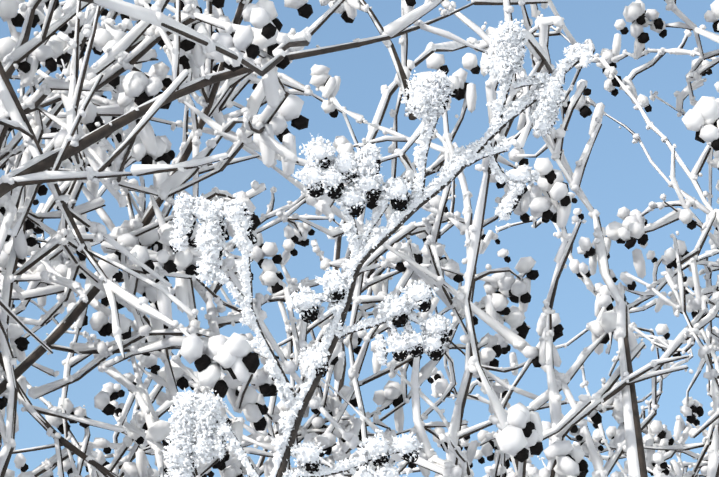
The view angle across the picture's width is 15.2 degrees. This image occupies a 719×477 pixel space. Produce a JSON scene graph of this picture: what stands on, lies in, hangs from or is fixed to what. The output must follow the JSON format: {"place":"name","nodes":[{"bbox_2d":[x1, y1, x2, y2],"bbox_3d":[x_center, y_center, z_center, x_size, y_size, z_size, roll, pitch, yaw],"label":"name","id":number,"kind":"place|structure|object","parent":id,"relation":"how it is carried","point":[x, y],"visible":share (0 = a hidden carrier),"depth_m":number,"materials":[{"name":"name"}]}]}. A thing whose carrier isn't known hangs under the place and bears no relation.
{"place":"outdoors","nodes":[
{"label":"outdoors","id":0,"kind":"place"},
{"bbox_2d":[0,0,718,476],"bbox_3d":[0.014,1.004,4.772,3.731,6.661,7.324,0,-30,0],"label":"snow","id":1,"kind":"structure","parent":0,"point":[508,438],"depth_m":2.58,"materials":[{"name":"white snow"}]},
{"bbox_2d":[0,0,718,476],"bbox_3d":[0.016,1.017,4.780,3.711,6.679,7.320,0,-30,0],"label":"branches","id":2,"kind":"object","parent":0,"point":[106,132],"depth_m":2.41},
{"bbox_2d":[0,0,718,476],"bbox_3d":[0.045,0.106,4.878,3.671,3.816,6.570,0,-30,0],"label":"tree cones","id":3,"kind":"object","parent":2,"relation":"attached to","point":[250,360],"visible":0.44,"depth_m":2.92,"materials":[{"name":"black plant"}]},
{"bbox_2d":[220,60,579,476],"bbox_3d":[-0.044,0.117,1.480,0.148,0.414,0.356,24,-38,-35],"label":"branch","id":4,"kind":"object","parent":2,"relation":"on","point":[295,428],"visible":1,"depth_m":1.49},
{"bbox_2d":[186,34,563,474],"bbox_3d":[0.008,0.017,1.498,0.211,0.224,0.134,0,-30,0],"label":"alder twig cones","id":5,"kind":"object","parent":4,"relation":"attached to","point":[424,305],"visible":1,"depth_m":1.49,"materials":[{"name":"black plant"}]},
{"bbox_2d":[162,19,592,476],"bbox_3d":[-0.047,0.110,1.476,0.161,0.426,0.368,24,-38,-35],"label":"alder twig frost","id":6,"kind":"object","parent":4,"relation":"on","point":[317,149],"depth_m":1.49},
{"bbox_2d":[163,19,592,476],"bbox_3d":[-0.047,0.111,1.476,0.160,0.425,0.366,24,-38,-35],"label":"alder twig frost crystals","id":7,"kind":"object","parent":6,"relation":"attached to","point":[359,257],"visible":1,"depth_m":1.49,"materials":[{"name":"white ice"}]},
{"bbox_2d":[0,0,718,476],"label":"sky","id":8,"kind":"structure","parent":0,"point":[618,173],"materials":[{"name":"blue"}]}
]}

